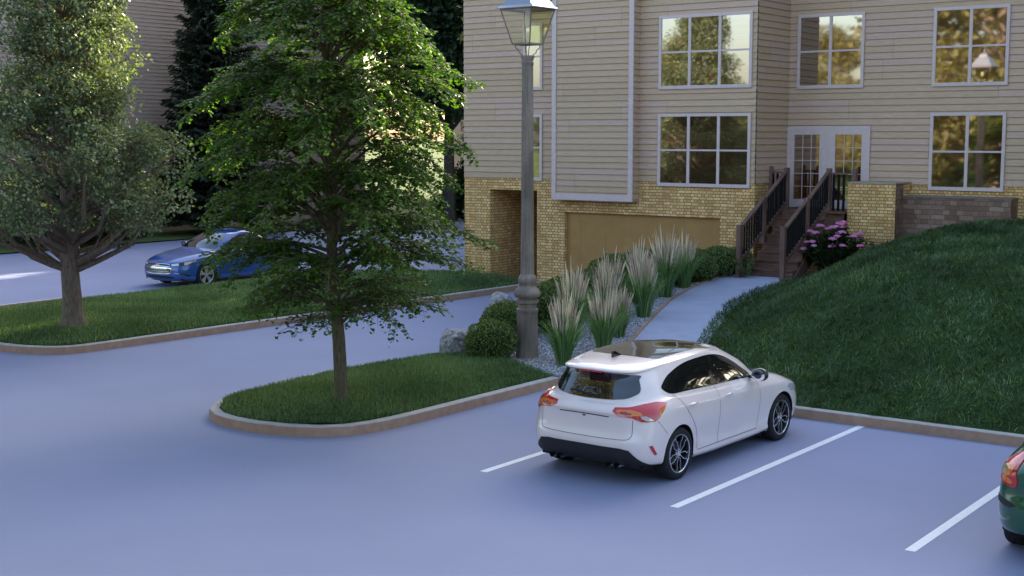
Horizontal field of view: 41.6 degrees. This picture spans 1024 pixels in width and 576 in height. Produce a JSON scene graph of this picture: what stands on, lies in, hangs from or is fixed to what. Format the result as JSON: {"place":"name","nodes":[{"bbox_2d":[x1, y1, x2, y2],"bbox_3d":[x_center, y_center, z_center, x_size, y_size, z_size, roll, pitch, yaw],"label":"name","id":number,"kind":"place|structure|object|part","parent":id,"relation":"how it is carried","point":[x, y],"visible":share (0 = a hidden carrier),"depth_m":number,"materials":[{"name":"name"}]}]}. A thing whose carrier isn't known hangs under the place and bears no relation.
{"place":"outdoors","nodes":[
{"label":"outdoors","id":0,"kind":"place"},
{"bbox_2d":[0,217,439,252],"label":"verge","id":1,"kind":"structure","parent":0,"point":[173,235],"depth_m":55.77,"materials":[{"name":"green plant"}]},
{"bbox_2d":[0,15,133,247],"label":"fir tree","id":2,"kind":"object","parent":1,"relation":"on","point":[31,240],"visible":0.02,"depth_m":49.83,"materials":[{"name":"green plant"}]},
{"bbox_2d":[85,207,149,242],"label":"bush","id":3,"kind":"object","parent":1,"relation":"on","point":[125,238],"visible":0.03,"depth_m":53.65,"materials":[{"name":"green plant"}]},
{"bbox_2d":[153,0,289,231],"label":"fir tree","id":4,"kind":"object","parent":1,"relation":"on","point":[198,59],"visible":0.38,"depth_m":55.59,"materials":[{"name":"green plant"}]},
{"bbox_2d":[12,1,443,140],"label":"sky","id":5,"kind":"structure","parent":0,"point":[365,58],"materials":[{"name":"white"}]},
{"bbox_2d":[0,141,464,254],"bbox_3d":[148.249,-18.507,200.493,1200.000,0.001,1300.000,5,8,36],"label":"ground","id":6,"kind":"structure","parent":0,"point":[441,164],"depth_m":106.73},
{"bbox_2d":[0,0,364,241],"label":"long side building","id":7,"kind":"structure","parent":6,"relation":"on","point":[158,23],"depth_m":57.47,"materials":[{"name":"beige"}]},
{"bbox_2d":[430,158,464,218],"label":"hedge","id":8,"kind":"object","parent":6,"relation":"on","point":[460,198],"visible":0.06,"depth_m":67.55,"materials":[{"name":"green plant"}]},
{"bbox_2d":[457,17,463,153],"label":"roadside tree","id":9,"kind":"object","parent":6,"relation":"on","point":[461,37],"visible":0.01,"depth_m":44.66,"materials":[{"name":"green plant"}]},
{"bbox_2d":[463,0,1023,281],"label":"apartment building","id":10,"kind":"structure","parent":6,"relation":"on","point":[694,119],"depth_m":34.16,"materials":[{"name":"beige wood"}]},
{"bbox_2d":[523,22,542,89],"bbox_3d":[0.565,-6.319,36.850,0.640,1.810,0.038,5,8,36],"label":"window","id":11,"kind":"structure","parent":10,"relation":"in","point":[536,28],"depth_m":36.77,"materials":[{"name":"clear glass"}]},
{"bbox_2d":[533,114,542,180],"bbox_3d":[0.565,-3.865,37.128,0.640,1.810,0.038,5,8,36],"label":"window","id":12,"kind":"structure","parent":10,"relation":"in","point":[537,118],"depth_m":37.01,"materials":[{"name":"clear glass"}]},
{"bbox_2d":[567,212,719,274],"bbox_3d":[3.414,-0.895,35.571,4.720,2.120,0.050,5,8,36],"label":"garage door","id":13,"kind":"structure","parent":10,"relation":"in","point":[587,233],"depth_m":35.81,"materials":[{"name":"brown wood"}]},
{"bbox_2d":[657,113,750,187],"bbox_3d":[4.816,-3.472,34.022,2.620,1.850,0.038,5,8,36],"label":"window","id":14,"kind":"structure","parent":10,"relation":"in","point":[695,149],"depth_m":34.00,"materials":[{"name":"clear glass"}]},
{"bbox_2d":[658,11,752,88],"bbox_3d":[4.816,-5.926,33.743,2.620,1.850,0.038,5,8,36],"label":"window","id":15,"kind":"structure","parent":10,"relation":"in","point":[705,50],"depth_m":33.72,"materials":[{"name":"clear glass"}]},
{"bbox_2d":[787,126,870,208],"bbox_3d":[7.954,-3.045,34.030,2.200,2.060,0.046,5,8,36],"label":"patio door","id":16,"kind":"structure","parent":10,"relation":"in","point":[811,150],"depth_m":34.02,"materials":[{"name":"white glass"}]},
{"bbox_2d":[797,11,865,88],"bbox_3d":[7.955,-5.922,33.705,1.760,1.850,0.038,5,8,36],"label":"window","id":17,"kind":"structure","parent":10,"relation":"in","point":[831,46],"depth_m":33.69,"materials":[{"name":"clear glass"}]},
{"bbox_2d":[928,112,1006,191],"bbox_3d":[10.757,-3.225,31.934,1.780,1.850,0.038,5,8,36],"label":"window","id":18,"kind":"structure","parent":10,"relation":"in","point":[967,149],"depth_m":31.92,"materials":[{"name":"clear glass"}]},
{"bbox_2d":[931,4,1010,86],"bbox_3d":[10.757,-5.679,31.655,1.780,1.850,0.038,5,8,36],"label":"window","id":19,"kind":"structure","parent":10,"relation":"in","point":[971,44],"depth_m":31.64,"materials":[{"name":"clear glass"}]},
{"bbox_2d":[902,195,1018,236],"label":"stone wall","id":20,"kind":"structure","parent":6,"relation":"on","point":[921,213],"depth_m":31.80,"materials":[{"name":"grey stone"}]},
{"bbox_2d":[454,120,463,194],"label":"distant building","id":21,"kind":"structure","parent":0,"point":[457,129],"depth_m":91.57,"materials":[{"name":"beige"}]},
{"bbox_2d":[0,218,1023,575],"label":"car park","id":22,"kind":"structure","parent":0,"point":[132,460],"depth_m":16.10,"materials":[{"name":"grey asphalt"}]},
{"bbox_2d":[144,229,300,284],"bbox_3d":[-8.307,-0.964,39.029,2.195,1.478,4.945,5,8,36],"label":"parked car","id":23,"kind":"object","parent":22,"relation":"on","point":[177,264],"visible":0.59,"depth_m":37.50,"materials":[{"name":"blue paint"}]},
{"bbox_2d":[0,268,537,345],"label":"verge turf","id":24,"kind":"structure","parent":22,"relation":"on","point":[97,340],"depth_m":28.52,"materials":[{"name":"plant"}]},
{"bbox_2d":[0,0,199,327],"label":"oak tree","id":25,"kind":"object","parent":24,"relation":"on","point":[79,83],"visible":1,"depth_m":26.91,"materials":[{"name":"green plant"}]},
{"bbox_2d":[0,281,541,354],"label":"verge kerb","id":26,"kind":"structure","parent":22,"relation":"on","point":[97,346],"depth_m":27.84,"materials":[{"name":"grey concrete"}]},
{"bbox_2d":[209,363,558,437],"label":"island kerb","id":27,"kind":"structure","parent":22,"relation":"on","point":[218,416],"depth_m":19.44,"materials":[{"name":"beige concrete"}]},
{"bbox_2d":[220,350,552,423],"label":"island turf","id":28,"kind":"structure","parent":22,"relation":"on","point":[288,421],"depth_m":20.17,"materials":[{"name":"plant"}]},
{"bbox_2d":[172,0,500,400],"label":"maple tree","id":29,"kind":"object","parent":28,"relation":"on","point":[322,134],"visible":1,"depth_m":19.11,"materials":[{"name":"green plant"}]},
{"bbox_2d":[357,0,463,225],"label":"background tree","id":30,"kind":"object","parent":22,"relation":"on","point":[443,18],"visible":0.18,"depth_m":58.95,"materials":[{"name":"green plant"}]},
{"bbox_2d":[431,1,460,220],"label":"background tree","id":31,"kind":"object","parent":22,"relation":"on","point":[456,219],"visible":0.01,"depth_m":65.87,"materials":[{"name":"green plant"}]},
{"bbox_2d":[481,451,544,471],"bbox_3d":[1.239,2.051,18.966,0.110,0.001,5.346,5,8,37],"label":"parking stripe","id":32,"kind":"object","parent":22,"relation":"on","point":[513,461],"visible":0.4,"depth_m":17.36,"materials":[{"name":"paint"}]},
{"bbox_2d":[536,339,795,478],"bbox_3d":[2.186,1.399,18.019,2.174,1.517,4.402,5,8,38],"label":"parked car","id":33,"kind":"object","parent":22,"relation":"on","point":[666,408],"visible":1,"depth_m":16.60,"materials":[{"name":"white paint"}]},
{"bbox_3d":[1.032,1.169,16.500,1.204,0.306,0.315,5,8,38],"label":"rear window","id":34,"kind":"part","parent":33,"relation":"part of","materials":[{"name":"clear glass"}]},
{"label":"side window","id":35,"kind":"part","parent":33,"relation":"part of","materials":[{"name":"black glass"}]},
{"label":"side window","id":36,"kind":"part","parent":33,"relation":"part of","materials":[{"name":"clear glass"}]},
{"bbox_2d":[671,426,864,507],"bbox_3d":[3.437,2.234,17.357,0.110,0.001,5.347,5,8,37],"label":"parking stripe","id":37,"kind":"object","parent":22,"relation":"on","point":[740,478],"visible":1,"depth_m":16.95,"materials":[{"name":"paint"}]},
{"bbox_2d":[559,377,1023,446],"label":"parking kerb","id":38,"kind":"structure","parent":22,"relation":"on","point":[948,431],"depth_m":19.05,"materials":[{"name":"beige concrete"}]},
{"bbox_2d":[905,486,999,551],"bbox_3d":[5.611,2.414,15.766,0.110,0.001,5.346,5,8,36],"label":"parking stripe","id":39,"kind":"object","parent":22,"relation":"on","point":[939,530],"visible":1,"depth_m":14.67,"materials":[{"name":"paint"}]},
{"bbox_2d":[998,442,1023,544],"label":"parked car","id":40,"kind":"object","parent":22,"relation":"on","point":[1011,501],"visible":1,"depth_m":13.30,"materials":[{"name":"green paint"}]},
{"bbox_2d":[508,276,715,376],"bbox_3d":[2.095,0.459,28.679,3.486,0.704,12.559,3,7,23],"label":"gravel bed","id":41,"kind":"object","parent":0,"point":[541,359],"visible":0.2,"depth_m":24.83,"materials":[{"name":"grey gravel"}]},
{"bbox_2d":[439,328,470,354],"bbox_3d":[-0.998,1.055,24.555,0.674,0.656,0.658,5,7,1],"label":"boulder","id":42,"kind":"object","parent":41,"relation":"on","point":[451,341],"visible":0.49,"depth_m":24.27,"materials":[{"name":"stone"}]},
{"bbox_2d":[463,318,518,357],"bbox_3d":[-0.368,0.954,24.065,1.019,0.864,1.016,5,8,36],"label":"boxwood shrub","id":43,"kind":"object","parent":41,"relation":"on","point":[488,337],"visible":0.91,"depth_m":23.80,"materials":[{"name":"green plant"}]},
{"bbox_2d":[479,299,517,337],"bbox_3d":[-0.082,0.674,25.331,1.083,0.964,1.080,-5,8,-38],"label":"boxwood shrub","id":44,"kind":"object","parent":41,"relation":"on","point":[504,310],"visible":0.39,"depth_m":25.04,"materials":[{"name":"green plant"}]},
{"bbox_2d":[488,291,515,311],"bbox_3d":[-0.207,0.465,29.890,0.580,0.749,0.639,8,9,24],"label":"boulder","id":45,"kind":"object","parent":41,"relation":"on","point":[496,296],"visible":0.32,"depth_m":29.70,"materials":[{"name":"stone"}]},
{"bbox_2d":[496,0,558,359],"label":"street lamp","id":46,"kind":"object","parent":41,"relation":"on","point":[527,292],"visible":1,"depth_m":23.91,"materials":[{"name":"metal"}]},
{"bbox_2d":[536,280,562,332],"bbox_3d":[0.729,0.386,26.509,1.228,1.093,1.232,-3,7,-22],"label":"boxwood shrub","id":47,"kind":"object","parent":41,"relation":"on","point":[542,307],"visible":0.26,"depth_m":26.12,"materials":[{"name":"green plant"}]},
{"bbox_2d":[536,287,590,365],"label":"feather grass","id":48,"kind":"object","parent":41,"relation":"on","point":[564,328],"depth_m":23.29,"materials":[{"name":"green plant"}]},
{"bbox_2d":[540,274,592,312],"bbox_3d":[1.040,0.245,27.685,1.295,1.066,1.292,-1,7,-7],"label":"boxwood shrub","id":49,"kind":"object","parent":41,"relation":"on","point":[558,280],"visible":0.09,"depth_m":27.54,"materials":[{"name":"green plant"}]},
{"bbox_2d":[544,255,600,336],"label":"feather grass","id":50,"kind":"object","parent":41,"relation":"on","point":[577,289],"depth_m":25.65,"materials":[{"name":"beige plant"}]},
{"bbox_2d":[568,267,597,293],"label":"boxwood shrub","id":51,"kind":"object","parent":41,"relation":"on","point":[586,270],"visible":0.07,"depth_m":28.58,"materials":[{"name":"green plant"}]},
{"bbox_2d":[577,281,630,348],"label":"feather grass","id":52,"kind":"object","parent":41,"relation":"on","point":[603,327],"depth_m":24.29,"materials":[{"name":"green plant"}]},
{"bbox_2d":[586,247,630,309],"bbox_3d":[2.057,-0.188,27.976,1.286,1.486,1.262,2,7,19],"label":"feather grass","id":53,"kind":"object","parent":41,"relation":"on","point":[600,268],"depth_m":27.89,"materials":[{"name":"beige plant"}]},
{"bbox_2d":[588,253,631,299],"bbox_3d":[2.270,-0.198,29.792,1.380,1.209,1.376,3,7,24],"label":"boxwood shrub","id":54,"kind":"object","parent":41,"relation":"on","point":[593,263],"visible":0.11,"depth_m":29.57,"materials":[{"name":"green plant"}]},
{"bbox_2d":[602,280,642,337],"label":"feather grass","id":55,"kind":"object","parent":41,"relation":"on","point":[624,303],"depth_m":25.55,"materials":[{"name":"green plant"}]},
{"bbox_2d":[621,245,657,288],"bbox_3d":[2.981,-0.373,30.758,1.355,1.210,1.359,5,8,39],"label":"boxwood shrub","id":56,"kind":"object","parent":41,"relation":"on","point":[641,255],"visible":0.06,"depth_m":30.52,"materials":[{"name":"green plant"}]},
{"bbox_2d":[620,238,673,317],"bbox_3d":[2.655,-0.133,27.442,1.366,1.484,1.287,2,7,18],"label":"feather grass","id":57,"kind":"object","parent":41,"relation":"on","point":[643,279],"depth_m":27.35,"materials":[{"name":"green plant"}]},
{"bbox_2d":[649,224,692,297],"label":"feather grass","id":58,"kind":"object","parent":41,"relation":"on","point":[668,259],"depth_m":29.56,"materials":[{"name":"green plant"}]},
{"bbox_2d":[628,274,726,340],"bbox_3d":[2.985,0.626,27.433,0.552,0.832,11.056,2,7,21],"label":"path edging","id":59,"kind":"object","parent":41,"relation":"on","point":[645,324],"visible":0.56,"depth_m":28.18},
{"bbox_2d":[675,231,708,287],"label":"feather grass","id":60,"kind":"object","parent":41,"relation":"on","point":[685,279],"depth_m":30.75,"materials":[{"name":"plant"}]},
{"bbox_2d":[692,251,718,281],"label":"boxwood shrub","id":61,"kind":"object","parent":41,"relation":"on","point":[706,269],"visible":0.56,"depth_m":31.36,"materials":[{"name":"green plant"}]},
{"bbox_2d":[702,245,735,277],"bbox_3d":[4.937,-0.618,32.207,1.009,0.863,1.006,1,7,11],"label":"boxwood shrub","id":62,"kind":"object","parent":41,"relation":"on","point":[725,257],"visible":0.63,"depth_m":31.93,"materials":[{"name":"green plant"}]},
{"bbox_2d":[730,246,753,273],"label":"boxwood shrub","id":63,"kind":"object","parent":41,"relation":"on","point":[750,254],"visible":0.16,"depth_m":32.46,"materials":[{"name":"green plant"}]},
{"bbox_2d":[634,274,786,343],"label":"path","id":64,"kind":"structure","parent":0,"point":[687,315],"depth_m":28.16,"materials":[{"name":"concrete"}]},
{"bbox_2d":[733,254,755,276],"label":"leafy plant","id":65,"kind":"object","parent":64,"relation":"on","point":[746,271],"visible":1,"depth_m":31.75,"materials":[{"name":"green plant"}]},
{"bbox_2d":[696,217,1023,434],"bbox_3d":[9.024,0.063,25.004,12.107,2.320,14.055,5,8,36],"label":"mound grass","id":66,"kind":"structure","parent":0,"point":[891,248],"depth_m":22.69,"materials":[{"name":"green plant"}]},
{"bbox_2d":[735,166,857,280],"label":"wooden staircase","id":67,"kind":"structure","parent":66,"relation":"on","point":[780,255],"depth_m":32.44,"materials":[{"name":"brown wood"}]},
{"bbox_2d":[799,220,876,270],"bbox_3d":[7.630,-0.863,31.605,2.050,1.460,1.164,5,8,36],"label":"hydrangea bush","id":68,"kind":"object","parent":66,"relation":"on","point":[837,249],"visible":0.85,"depth_m":31.51,"materials":[{"name":"green plant"}]},
{"bbox_2d":[846,181,911,251],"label":"brick pier","id":69,"kind":"structure","parent":66,"relation":"on","point":[875,210],"depth_m":32.37,"materials":[{"name":"yellow brick"}]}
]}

